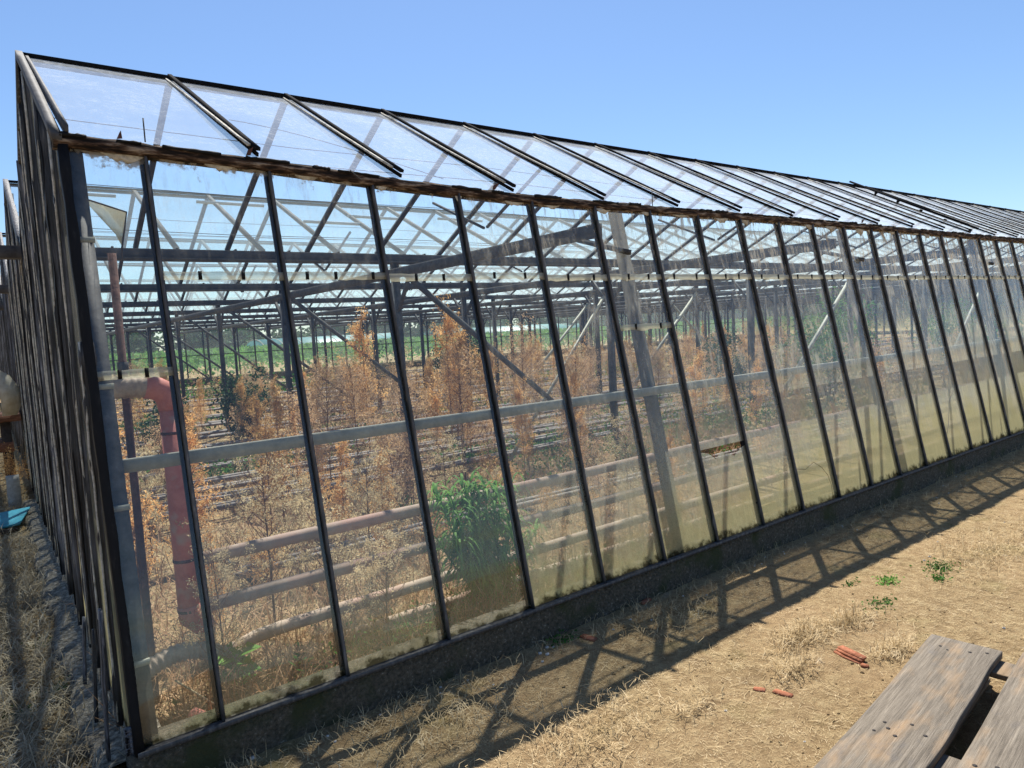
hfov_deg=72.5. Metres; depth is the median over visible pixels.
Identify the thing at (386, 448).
dead weed
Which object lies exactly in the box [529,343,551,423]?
dead weed
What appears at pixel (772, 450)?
dead weed
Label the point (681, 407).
dead weed
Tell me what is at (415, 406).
dead weed
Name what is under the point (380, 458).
dead weed
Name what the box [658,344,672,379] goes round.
dead weed
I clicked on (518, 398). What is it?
dead weed
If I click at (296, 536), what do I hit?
heating pipe
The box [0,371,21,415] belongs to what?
water tank
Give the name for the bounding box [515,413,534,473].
dead weed
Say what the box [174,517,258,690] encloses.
dead weed
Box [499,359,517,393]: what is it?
dead weed
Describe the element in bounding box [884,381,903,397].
dead weed
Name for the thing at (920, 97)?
sky
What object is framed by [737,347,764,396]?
dead weed
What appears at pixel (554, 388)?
dead weed
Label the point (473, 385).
floor pipe
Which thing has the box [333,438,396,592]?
dead weed
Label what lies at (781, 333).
dead weed
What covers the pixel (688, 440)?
dead weed
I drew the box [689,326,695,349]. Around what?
dead weed
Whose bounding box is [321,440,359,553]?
dead weed
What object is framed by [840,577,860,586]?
green weed
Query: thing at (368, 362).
dead weed
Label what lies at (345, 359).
dead weed
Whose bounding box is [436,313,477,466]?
dead weed
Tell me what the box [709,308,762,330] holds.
tree
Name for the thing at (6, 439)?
timber rack
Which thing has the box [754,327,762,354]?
dead weed
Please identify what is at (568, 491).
floor pipe
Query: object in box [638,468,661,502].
dead weed
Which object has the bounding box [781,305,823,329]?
tree
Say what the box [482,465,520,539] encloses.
dead weed
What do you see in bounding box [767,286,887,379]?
shrub
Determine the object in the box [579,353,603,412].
dead weed
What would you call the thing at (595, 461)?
dead weed
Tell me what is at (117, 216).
torn plastic sheet
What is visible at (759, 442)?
dead weed
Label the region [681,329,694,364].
dead weed
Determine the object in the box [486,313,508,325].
tree
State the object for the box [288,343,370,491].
dead weed
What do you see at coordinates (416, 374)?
dead weed thicket
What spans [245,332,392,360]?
polytunnel
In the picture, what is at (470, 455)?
green weeds
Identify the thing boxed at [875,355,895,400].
dead weed
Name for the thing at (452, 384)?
dead weed
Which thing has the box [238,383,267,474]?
dead weed
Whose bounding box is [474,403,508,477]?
dead weed
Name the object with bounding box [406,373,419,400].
dead weed
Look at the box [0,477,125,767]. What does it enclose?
matted straw
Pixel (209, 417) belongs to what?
floor pipe
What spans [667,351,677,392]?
dead weed
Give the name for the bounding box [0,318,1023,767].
ground
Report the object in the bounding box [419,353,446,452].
dead weed
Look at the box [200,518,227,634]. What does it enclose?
dead weed
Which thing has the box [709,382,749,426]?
dead weed
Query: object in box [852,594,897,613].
green weed
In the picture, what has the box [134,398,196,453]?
shrub
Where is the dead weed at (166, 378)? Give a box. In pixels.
[149,364,168,417]
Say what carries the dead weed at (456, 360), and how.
on the ground at (850, 680)
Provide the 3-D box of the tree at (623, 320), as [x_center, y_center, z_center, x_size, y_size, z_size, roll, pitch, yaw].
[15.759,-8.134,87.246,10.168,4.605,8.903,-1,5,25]
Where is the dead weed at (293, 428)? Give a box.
[287,404,305,486]
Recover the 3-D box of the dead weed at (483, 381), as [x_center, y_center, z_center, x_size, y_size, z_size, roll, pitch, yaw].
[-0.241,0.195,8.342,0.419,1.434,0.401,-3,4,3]
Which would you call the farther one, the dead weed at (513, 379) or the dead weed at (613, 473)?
the dead weed at (513, 379)
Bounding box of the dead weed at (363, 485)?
[351,471,383,513]
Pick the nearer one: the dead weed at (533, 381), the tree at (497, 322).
the dead weed at (533, 381)
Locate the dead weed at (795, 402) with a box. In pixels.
[785,391,808,421]
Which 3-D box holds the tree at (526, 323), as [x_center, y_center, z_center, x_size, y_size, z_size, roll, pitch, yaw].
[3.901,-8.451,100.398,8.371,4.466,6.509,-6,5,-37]
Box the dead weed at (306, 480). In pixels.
[273,465,318,567]
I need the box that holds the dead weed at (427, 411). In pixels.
[413,388,437,436]
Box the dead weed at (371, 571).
[342,526,422,644]
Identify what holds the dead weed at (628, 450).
on the ground at (850, 680)
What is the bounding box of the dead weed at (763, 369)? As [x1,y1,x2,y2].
[749,343,782,411]
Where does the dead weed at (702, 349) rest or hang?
on the ground at (850, 680)
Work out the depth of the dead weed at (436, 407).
7.56 m
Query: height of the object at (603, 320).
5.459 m
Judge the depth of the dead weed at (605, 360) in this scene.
13.89 m
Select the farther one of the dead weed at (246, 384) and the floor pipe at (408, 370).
the floor pipe at (408, 370)
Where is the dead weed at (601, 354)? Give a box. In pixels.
[594,342,607,368]
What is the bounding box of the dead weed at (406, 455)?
[381,411,432,501]
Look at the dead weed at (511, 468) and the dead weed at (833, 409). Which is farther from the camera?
the dead weed at (833, 409)
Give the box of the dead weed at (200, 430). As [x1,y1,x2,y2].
[183,402,205,439]
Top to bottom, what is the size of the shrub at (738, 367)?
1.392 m
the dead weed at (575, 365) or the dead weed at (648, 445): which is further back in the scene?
the dead weed at (575, 365)
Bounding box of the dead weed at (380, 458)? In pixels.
[364,442,403,583]
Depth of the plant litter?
3.94 m
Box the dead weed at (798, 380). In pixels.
[790,374,807,411]
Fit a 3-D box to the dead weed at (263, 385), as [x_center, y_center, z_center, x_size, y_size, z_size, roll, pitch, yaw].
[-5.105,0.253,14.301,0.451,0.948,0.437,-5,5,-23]
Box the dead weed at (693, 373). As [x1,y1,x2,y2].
[682,354,712,433]
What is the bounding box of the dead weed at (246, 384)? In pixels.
[238,370,268,417]
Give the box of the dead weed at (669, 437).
[655,425,686,499]
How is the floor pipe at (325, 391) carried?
on the ground at (850, 680)
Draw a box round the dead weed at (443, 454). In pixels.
[421,425,470,497]
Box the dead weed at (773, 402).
[761,395,797,461]
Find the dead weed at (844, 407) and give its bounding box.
[836,393,848,426]
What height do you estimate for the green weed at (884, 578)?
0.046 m
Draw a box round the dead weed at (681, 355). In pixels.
[667,345,691,374]
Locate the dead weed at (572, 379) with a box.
[556,360,587,467]
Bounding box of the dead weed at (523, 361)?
[514,345,532,372]
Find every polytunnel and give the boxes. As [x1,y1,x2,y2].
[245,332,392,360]
[423,323,604,347]
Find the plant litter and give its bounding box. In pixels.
[30,346,752,767]
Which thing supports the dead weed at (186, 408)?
on the ground at (850, 680)
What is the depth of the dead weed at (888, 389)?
8.61 m
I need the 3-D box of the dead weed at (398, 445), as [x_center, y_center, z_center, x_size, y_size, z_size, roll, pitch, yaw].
[-0.830,0.678,5.086,0.526,1.056,0.544,-5,5,-27]
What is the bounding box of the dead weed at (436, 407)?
[422,385,450,472]
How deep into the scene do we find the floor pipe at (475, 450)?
8.09 m
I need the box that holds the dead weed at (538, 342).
[535,335,543,355]
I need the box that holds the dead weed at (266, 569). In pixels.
[238,519,292,601]
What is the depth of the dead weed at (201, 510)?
3.71 m
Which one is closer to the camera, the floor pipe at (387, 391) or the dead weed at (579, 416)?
the dead weed at (579, 416)
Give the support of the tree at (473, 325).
on the ground at (850, 680)
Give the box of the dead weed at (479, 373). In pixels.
[471,352,485,402]
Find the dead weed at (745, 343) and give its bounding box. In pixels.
[741,334,747,353]
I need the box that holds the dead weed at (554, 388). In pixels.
[547,364,576,424]
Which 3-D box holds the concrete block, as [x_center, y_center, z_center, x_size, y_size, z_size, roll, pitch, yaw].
[-4.996,1.092,7.008,0.115,0.350,0.092,-6,5,-37]
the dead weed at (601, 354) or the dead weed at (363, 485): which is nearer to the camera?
the dead weed at (363, 485)
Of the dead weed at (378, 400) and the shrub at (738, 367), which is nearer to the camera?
the dead weed at (378, 400)
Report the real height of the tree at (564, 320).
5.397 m
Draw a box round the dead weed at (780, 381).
[774,364,790,412]
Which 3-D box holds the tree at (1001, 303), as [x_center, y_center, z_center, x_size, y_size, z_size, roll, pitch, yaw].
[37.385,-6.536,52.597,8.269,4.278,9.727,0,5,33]
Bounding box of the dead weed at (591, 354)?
[582,343,601,388]
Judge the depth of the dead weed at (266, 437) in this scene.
4.70 m
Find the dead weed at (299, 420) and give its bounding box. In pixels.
[273,386,347,494]
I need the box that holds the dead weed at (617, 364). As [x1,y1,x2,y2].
[604,344,620,376]
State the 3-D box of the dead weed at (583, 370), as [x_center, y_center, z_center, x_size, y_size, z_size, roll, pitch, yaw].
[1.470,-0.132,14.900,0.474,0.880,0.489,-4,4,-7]
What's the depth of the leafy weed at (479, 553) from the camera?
3.70 m
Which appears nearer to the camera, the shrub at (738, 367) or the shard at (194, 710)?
the shard at (194, 710)
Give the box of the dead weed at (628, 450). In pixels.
[594,407,653,516]
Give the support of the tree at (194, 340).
on the ground at (850, 680)
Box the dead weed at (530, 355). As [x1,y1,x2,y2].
[523,336,538,378]
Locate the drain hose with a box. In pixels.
[149,640,240,704]
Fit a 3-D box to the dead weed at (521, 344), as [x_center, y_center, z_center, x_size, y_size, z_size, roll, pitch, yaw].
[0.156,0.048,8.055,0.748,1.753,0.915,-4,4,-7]
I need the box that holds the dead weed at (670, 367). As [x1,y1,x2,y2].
[666,353,676,378]
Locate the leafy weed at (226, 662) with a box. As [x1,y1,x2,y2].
[218,641,261,685]
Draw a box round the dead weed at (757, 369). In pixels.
[741,355,767,438]
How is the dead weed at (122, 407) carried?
on the ground at (850, 680)
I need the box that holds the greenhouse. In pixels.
[0,50,1023,767]
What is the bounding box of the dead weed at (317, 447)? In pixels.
[302,431,331,511]
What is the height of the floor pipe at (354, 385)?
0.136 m
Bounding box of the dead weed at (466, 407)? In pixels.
[458,383,481,456]
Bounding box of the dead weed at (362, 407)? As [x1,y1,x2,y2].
[349,385,372,424]
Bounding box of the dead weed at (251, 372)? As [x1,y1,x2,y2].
[239,357,268,401]
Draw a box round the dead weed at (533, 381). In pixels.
[526,369,543,402]
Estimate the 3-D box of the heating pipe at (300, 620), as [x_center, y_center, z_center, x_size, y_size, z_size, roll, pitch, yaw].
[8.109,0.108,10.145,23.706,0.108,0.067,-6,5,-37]
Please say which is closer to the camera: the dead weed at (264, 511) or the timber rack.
the dead weed at (264, 511)
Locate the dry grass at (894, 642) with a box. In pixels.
[208,446,1023,767]
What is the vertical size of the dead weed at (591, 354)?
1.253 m
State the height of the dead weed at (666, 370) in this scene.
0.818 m
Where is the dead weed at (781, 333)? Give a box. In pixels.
[771,319,790,351]
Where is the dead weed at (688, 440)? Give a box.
[680,405,702,464]
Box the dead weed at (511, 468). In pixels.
[477,451,525,498]
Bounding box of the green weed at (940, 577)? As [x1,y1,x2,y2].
[926,570,952,581]
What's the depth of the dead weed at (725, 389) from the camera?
10.21 m
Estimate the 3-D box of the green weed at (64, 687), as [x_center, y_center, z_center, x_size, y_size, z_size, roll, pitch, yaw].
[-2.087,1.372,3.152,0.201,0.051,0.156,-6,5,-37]
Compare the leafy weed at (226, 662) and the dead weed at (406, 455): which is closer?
the leafy weed at (226, 662)
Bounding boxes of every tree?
[107,307,180,352]
[107,330,116,353]
[156,300,255,362]
[214,328,264,347]
[240,326,309,341]
[302,315,364,336]
[347,315,386,333]
[370,308,436,349]
[416,317,461,330]
[470,306,506,327]
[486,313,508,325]
[513,318,543,325]
[538,304,580,324]
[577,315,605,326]
[604,313,653,324]
[642,301,706,335]
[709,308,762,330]
[739,305,803,330]
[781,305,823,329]
[800,273,871,327]
[837,261,921,327]
[899,294,972,325]
[948,290,1023,321]
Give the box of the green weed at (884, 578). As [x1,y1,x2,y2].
[872,572,904,585]
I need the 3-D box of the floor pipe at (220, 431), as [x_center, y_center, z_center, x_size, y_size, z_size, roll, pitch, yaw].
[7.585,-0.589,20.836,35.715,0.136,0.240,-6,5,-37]
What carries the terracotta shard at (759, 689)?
on the ground at (850, 680)
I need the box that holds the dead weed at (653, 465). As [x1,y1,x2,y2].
[645,427,671,478]
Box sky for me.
[0,0,1023,350]
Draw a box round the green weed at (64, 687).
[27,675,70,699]
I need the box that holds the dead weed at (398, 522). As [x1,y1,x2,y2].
[363,475,412,543]
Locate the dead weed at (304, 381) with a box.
[295,370,310,398]
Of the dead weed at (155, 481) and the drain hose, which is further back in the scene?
the dead weed at (155, 481)
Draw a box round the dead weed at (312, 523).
[273,486,365,627]
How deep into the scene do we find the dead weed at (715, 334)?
13.72 m
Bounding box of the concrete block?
[5,474,21,509]
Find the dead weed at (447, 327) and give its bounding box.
[415,293,478,474]
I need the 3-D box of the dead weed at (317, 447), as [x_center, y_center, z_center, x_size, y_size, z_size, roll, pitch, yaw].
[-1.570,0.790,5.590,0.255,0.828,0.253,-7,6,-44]
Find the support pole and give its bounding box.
[107,253,159,706]
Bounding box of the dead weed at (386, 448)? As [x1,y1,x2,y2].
[368,421,407,475]
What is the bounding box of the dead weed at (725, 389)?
[717,344,735,421]
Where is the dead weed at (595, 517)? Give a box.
[575,466,602,529]
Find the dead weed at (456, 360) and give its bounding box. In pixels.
[424,328,489,485]
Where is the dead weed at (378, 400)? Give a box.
[355,373,394,424]
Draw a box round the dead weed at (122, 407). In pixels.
[116,398,137,419]
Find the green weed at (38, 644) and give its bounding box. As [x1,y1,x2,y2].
[21,637,50,649]
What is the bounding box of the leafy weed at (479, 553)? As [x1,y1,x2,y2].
[420,467,547,606]
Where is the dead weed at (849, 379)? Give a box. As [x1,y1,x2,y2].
[836,367,853,392]
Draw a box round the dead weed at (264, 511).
[206,438,314,636]
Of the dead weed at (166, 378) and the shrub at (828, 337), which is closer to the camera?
the dead weed at (166, 378)
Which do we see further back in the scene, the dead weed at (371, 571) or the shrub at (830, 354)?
the shrub at (830, 354)
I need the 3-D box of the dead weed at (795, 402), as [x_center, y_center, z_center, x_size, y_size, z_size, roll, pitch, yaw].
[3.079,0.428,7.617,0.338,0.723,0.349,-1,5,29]
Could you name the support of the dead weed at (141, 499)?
on the ground at (850, 680)
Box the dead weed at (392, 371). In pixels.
[372,354,414,414]
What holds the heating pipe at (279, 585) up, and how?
attached to the heating riser
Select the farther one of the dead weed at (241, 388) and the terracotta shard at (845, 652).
the dead weed at (241, 388)
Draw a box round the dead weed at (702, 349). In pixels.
[692,345,711,377]
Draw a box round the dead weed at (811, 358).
[803,352,828,392]
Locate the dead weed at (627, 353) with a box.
[618,342,632,370]
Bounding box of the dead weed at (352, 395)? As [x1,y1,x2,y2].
[343,374,357,414]
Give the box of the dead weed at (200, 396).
[192,377,207,431]
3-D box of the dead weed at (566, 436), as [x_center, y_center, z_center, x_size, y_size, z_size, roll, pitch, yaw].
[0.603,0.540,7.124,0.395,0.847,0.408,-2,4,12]
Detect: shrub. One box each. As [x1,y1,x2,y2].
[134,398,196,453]
[209,363,274,439]
[349,340,408,394]
[427,329,487,382]
[698,326,765,400]
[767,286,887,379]
[789,305,865,405]
[898,289,1023,366]
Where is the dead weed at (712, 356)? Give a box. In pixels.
[709,349,718,402]
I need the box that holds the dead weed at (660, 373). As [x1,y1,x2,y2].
[648,341,669,385]
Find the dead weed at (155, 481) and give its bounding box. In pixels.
[127,442,168,555]
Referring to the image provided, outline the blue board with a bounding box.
[0,507,29,534]
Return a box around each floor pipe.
[115,340,783,404]
[116,340,757,400]
[116,341,797,408]
[117,337,891,420]
[118,337,916,427]
[118,338,856,415]
[118,339,786,402]
[119,343,797,412]
[120,336,916,424]
[120,338,948,436]
[121,335,987,445]
[121,335,997,449]
[121,340,910,432]
[122,334,1022,457]
[126,353,891,458]
[127,352,991,495]
[128,355,985,505]
[130,359,979,515]
[138,344,1000,473]
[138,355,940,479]
[156,363,980,518]
[185,343,716,390]
[224,405,897,566]
[233,409,904,584]
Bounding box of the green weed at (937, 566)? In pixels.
[909,558,960,573]
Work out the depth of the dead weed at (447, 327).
7.22 m
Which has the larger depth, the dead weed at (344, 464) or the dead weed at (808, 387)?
the dead weed at (808, 387)
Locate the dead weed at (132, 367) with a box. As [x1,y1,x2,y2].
[115,354,150,415]
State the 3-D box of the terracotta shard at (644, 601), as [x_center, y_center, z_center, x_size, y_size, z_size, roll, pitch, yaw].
[0.728,1.181,3.802,0.034,0.011,0.085,9,11,42]
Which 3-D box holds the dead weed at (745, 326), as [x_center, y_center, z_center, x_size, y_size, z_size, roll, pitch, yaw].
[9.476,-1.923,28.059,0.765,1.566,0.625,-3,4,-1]
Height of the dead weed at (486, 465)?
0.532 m
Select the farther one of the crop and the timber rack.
the crop
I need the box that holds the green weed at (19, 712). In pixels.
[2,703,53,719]
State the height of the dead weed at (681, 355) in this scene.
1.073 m
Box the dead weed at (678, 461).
[650,434,689,471]
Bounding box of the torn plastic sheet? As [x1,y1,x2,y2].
[89,199,126,261]
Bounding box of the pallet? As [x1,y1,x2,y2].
[813,634,1023,767]
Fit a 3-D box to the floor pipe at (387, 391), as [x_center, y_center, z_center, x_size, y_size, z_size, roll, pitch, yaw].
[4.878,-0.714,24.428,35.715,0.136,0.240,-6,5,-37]
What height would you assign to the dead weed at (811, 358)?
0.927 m
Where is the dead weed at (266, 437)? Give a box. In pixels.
[240,407,291,554]
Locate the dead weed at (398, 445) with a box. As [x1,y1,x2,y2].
[357,406,439,544]
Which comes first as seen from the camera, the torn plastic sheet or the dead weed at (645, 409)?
the torn plastic sheet
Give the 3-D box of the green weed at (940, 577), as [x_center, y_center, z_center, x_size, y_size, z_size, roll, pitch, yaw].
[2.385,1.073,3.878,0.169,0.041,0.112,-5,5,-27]
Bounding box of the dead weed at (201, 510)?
[148,407,223,557]
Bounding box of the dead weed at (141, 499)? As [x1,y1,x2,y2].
[117,412,167,579]
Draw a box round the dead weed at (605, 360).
[601,349,620,385]
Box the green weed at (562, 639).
[546,629,582,651]
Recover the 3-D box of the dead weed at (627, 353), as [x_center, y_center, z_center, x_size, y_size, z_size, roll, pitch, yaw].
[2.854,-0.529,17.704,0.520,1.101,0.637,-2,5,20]
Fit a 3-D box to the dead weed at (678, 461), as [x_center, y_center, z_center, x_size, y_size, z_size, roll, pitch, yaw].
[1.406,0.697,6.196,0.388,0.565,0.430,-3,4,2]
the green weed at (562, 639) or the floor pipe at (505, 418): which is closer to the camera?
the green weed at (562, 639)
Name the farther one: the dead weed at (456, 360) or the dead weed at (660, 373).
the dead weed at (660, 373)
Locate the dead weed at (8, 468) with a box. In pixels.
[0,444,29,489]
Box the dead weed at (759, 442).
[748,421,776,452]
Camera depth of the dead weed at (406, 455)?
6.28 m
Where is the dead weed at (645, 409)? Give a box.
[640,373,664,425]
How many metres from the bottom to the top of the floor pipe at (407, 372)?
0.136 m
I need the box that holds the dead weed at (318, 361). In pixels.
[312,359,324,401]
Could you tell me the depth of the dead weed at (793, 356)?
11.87 m
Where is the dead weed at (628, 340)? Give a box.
[626,335,633,362]
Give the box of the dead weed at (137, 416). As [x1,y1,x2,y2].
[131,399,144,440]
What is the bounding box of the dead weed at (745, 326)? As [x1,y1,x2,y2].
[740,317,755,342]
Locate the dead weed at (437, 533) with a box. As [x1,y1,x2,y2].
[397,489,461,565]
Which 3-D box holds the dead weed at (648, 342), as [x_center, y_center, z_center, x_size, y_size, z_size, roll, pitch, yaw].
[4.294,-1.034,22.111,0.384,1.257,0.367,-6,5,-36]
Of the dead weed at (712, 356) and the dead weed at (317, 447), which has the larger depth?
the dead weed at (712, 356)
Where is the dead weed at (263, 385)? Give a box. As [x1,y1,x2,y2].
[253,377,272,401]
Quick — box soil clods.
[257,460,1023,767]
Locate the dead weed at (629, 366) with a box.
[616,346,641,401]
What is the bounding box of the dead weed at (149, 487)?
[125,439,168,537]
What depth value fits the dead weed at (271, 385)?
9.96 m
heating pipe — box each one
[203,393,937,564]
[209,435,840,610]
[232,494,713,649]
[343,533,650,643]
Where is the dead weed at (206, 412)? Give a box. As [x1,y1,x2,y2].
[191,400,212,430]
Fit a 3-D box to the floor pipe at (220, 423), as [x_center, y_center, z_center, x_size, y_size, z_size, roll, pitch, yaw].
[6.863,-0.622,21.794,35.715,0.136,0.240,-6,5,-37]
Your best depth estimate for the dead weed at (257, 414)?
6.47 m
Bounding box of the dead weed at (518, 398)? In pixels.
[506,376,538,476]
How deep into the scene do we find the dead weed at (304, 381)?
13.58 m
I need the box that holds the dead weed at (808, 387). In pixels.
[789,373,811,402]
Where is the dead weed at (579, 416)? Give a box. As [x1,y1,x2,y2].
[566,405,593,467]
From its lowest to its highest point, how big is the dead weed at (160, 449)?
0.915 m
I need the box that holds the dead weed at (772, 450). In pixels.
[752,416,781,475]
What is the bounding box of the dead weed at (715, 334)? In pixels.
[709,329,720,389]
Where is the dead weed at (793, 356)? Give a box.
[784,344,803,385]
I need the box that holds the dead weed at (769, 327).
[765,321,774,344]
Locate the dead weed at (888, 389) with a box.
[865,376,897,408]
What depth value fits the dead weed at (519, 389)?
10.00 m
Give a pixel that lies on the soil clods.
(779, 741)
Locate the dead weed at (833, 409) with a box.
[828,398,839,433]
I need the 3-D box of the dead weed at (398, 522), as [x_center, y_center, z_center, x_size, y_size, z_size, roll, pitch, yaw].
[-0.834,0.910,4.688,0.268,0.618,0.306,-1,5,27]
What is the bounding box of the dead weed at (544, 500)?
[531,475,567,522]
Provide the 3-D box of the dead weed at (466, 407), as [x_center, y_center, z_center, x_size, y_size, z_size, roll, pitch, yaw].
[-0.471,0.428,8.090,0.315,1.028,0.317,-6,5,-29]
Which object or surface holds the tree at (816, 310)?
on the ground at (850, 680)
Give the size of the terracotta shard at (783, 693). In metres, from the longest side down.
0.078 x 0.032 x 0.009 m
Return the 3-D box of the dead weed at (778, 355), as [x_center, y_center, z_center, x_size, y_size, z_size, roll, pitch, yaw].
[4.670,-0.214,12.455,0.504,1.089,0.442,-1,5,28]
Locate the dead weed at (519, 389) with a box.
[508,369,529,416]
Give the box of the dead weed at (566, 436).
[553,407,587,470]
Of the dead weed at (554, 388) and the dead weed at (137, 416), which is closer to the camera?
the dead weed at (554, 388)
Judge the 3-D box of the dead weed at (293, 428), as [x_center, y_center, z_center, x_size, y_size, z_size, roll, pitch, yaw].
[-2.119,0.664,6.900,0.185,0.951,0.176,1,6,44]
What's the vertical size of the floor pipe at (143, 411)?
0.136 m
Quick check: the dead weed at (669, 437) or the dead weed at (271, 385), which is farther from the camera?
the dead weed at (271, 385)
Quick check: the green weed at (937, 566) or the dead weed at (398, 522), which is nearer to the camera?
the green weed at (937, 566)
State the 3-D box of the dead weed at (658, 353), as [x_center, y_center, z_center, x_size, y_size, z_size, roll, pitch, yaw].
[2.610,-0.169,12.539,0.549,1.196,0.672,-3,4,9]
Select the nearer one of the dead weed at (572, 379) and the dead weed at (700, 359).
the dead weed at (572, 379)
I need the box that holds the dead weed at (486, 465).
[471,444,499,482]
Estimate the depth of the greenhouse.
4.55 m
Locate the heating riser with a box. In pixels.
[112,376,213,632]
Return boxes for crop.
[109,311,909,375]
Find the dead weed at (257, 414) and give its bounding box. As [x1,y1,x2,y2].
[247,403,268,493]
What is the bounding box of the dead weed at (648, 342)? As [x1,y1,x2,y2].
[646,332,652,351]
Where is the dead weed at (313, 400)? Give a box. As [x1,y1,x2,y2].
[307,387,317,422]
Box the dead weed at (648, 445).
[616,402,653,455]
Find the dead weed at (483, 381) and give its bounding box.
[475,344,505,452]
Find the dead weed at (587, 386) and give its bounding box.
[576,361,605,450]
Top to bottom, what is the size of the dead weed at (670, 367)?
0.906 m
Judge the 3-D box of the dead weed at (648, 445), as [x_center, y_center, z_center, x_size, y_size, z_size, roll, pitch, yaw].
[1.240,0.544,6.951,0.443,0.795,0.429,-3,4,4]
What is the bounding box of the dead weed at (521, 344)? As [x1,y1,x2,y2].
[494,312,557,460]
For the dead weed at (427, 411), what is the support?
on the ground at (850, 680)
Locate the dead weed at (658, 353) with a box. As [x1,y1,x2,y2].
[650,343,670,404]
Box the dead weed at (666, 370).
[659,358,671,382]
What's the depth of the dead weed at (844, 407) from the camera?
6.79 m
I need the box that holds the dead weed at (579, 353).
[573,345,584,365]
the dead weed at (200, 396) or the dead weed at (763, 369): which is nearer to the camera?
the dead weed at (763, 369)
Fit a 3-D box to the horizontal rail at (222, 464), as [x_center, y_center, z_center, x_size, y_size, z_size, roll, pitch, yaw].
[5.703,-0.043,15.116,25.784,0.136,0.240,-6,5,-37]
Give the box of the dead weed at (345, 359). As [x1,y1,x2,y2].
[330,354,348,386]
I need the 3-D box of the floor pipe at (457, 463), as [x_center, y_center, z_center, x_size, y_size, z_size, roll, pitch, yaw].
[6.984,0.022,13.327,25.678,0.136,0.240,-6,5,-37]
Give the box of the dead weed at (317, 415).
[295,385,338,474]
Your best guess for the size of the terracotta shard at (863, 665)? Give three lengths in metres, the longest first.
0.030 x 0.022 x 0.013 m
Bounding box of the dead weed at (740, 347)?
[733,334,744,358]
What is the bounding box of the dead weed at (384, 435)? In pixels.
[368,409,393,462]
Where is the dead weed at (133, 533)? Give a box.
[132,527,159,648]
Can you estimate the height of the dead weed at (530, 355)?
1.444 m
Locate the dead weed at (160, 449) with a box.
[134,421,166,498]
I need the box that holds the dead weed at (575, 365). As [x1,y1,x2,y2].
[546,330,605,425]
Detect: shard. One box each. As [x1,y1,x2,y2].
[187,707,205,717]
[580,634,596,641]
[640,598,650,604]
[753,686,765,691]
[772,689,793,697]
[833,645,866,664]
[860,663,868,668]
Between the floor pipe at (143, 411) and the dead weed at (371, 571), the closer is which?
the dead weed at (371, 571)
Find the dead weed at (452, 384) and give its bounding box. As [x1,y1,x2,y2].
[442,346,473,434]
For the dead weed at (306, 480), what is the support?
on the ground at (850, 680)
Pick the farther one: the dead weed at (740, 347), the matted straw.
the dead weed at (740, 347)
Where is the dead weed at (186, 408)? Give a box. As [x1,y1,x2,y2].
[183,403,202,467]
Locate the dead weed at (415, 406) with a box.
[376,367,445,519]
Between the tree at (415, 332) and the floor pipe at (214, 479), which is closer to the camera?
the floor pipe at (214, 479)
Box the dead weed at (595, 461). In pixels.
[568,429,622,520]
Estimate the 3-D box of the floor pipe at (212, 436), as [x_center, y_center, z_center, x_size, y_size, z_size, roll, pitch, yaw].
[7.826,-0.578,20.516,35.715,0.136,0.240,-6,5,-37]
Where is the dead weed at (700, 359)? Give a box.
[691,347,713,421]
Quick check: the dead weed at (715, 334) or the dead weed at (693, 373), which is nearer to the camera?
the dead weed at (693, 373)
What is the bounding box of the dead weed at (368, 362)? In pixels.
[361,345,373,377]
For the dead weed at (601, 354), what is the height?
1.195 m
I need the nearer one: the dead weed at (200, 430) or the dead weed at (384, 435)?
the dead weed at (384, 435)
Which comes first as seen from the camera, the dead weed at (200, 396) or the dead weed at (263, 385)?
the dead weed at (200, 396)
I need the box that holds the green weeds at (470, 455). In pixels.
[116,345,946,705]
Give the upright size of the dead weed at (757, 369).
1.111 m
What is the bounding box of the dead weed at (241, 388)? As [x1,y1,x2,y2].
[230,374,249,436]
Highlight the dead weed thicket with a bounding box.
[116,322,1013,452]
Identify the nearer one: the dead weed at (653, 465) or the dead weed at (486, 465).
the dead weed at (653, 465)
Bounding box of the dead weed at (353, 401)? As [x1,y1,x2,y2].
[324,351,383,477]
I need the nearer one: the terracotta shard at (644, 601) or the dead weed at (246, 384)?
the terracotta shard at (644, 601)
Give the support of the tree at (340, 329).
on the ground at (850, 680)
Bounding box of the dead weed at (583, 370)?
[577,357,588,388]
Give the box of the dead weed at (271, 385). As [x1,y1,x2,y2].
[265,373,287,437]
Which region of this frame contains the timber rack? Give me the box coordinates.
[0,411,20,474]
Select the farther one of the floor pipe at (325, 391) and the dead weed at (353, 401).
the floor pipe at (325, 391)
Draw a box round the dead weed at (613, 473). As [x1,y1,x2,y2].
[584,454,619,506]
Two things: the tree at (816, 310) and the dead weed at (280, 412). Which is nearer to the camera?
the dead weed at (280, 412)
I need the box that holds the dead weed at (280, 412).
[257,385,303,532]
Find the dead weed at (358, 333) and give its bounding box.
[335,303,390,451]
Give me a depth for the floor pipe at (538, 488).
6.36 m
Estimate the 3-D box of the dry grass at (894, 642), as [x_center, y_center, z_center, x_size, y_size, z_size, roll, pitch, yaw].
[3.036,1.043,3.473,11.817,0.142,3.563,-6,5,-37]
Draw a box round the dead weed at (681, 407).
[667,392,717,443]
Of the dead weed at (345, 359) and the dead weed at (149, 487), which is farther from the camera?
the dead weed at (345, 359)
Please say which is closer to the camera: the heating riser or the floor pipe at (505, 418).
the heating riser
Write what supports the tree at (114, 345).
on the ground at (850, 680)
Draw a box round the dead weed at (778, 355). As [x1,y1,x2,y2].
[763,342,787,382]

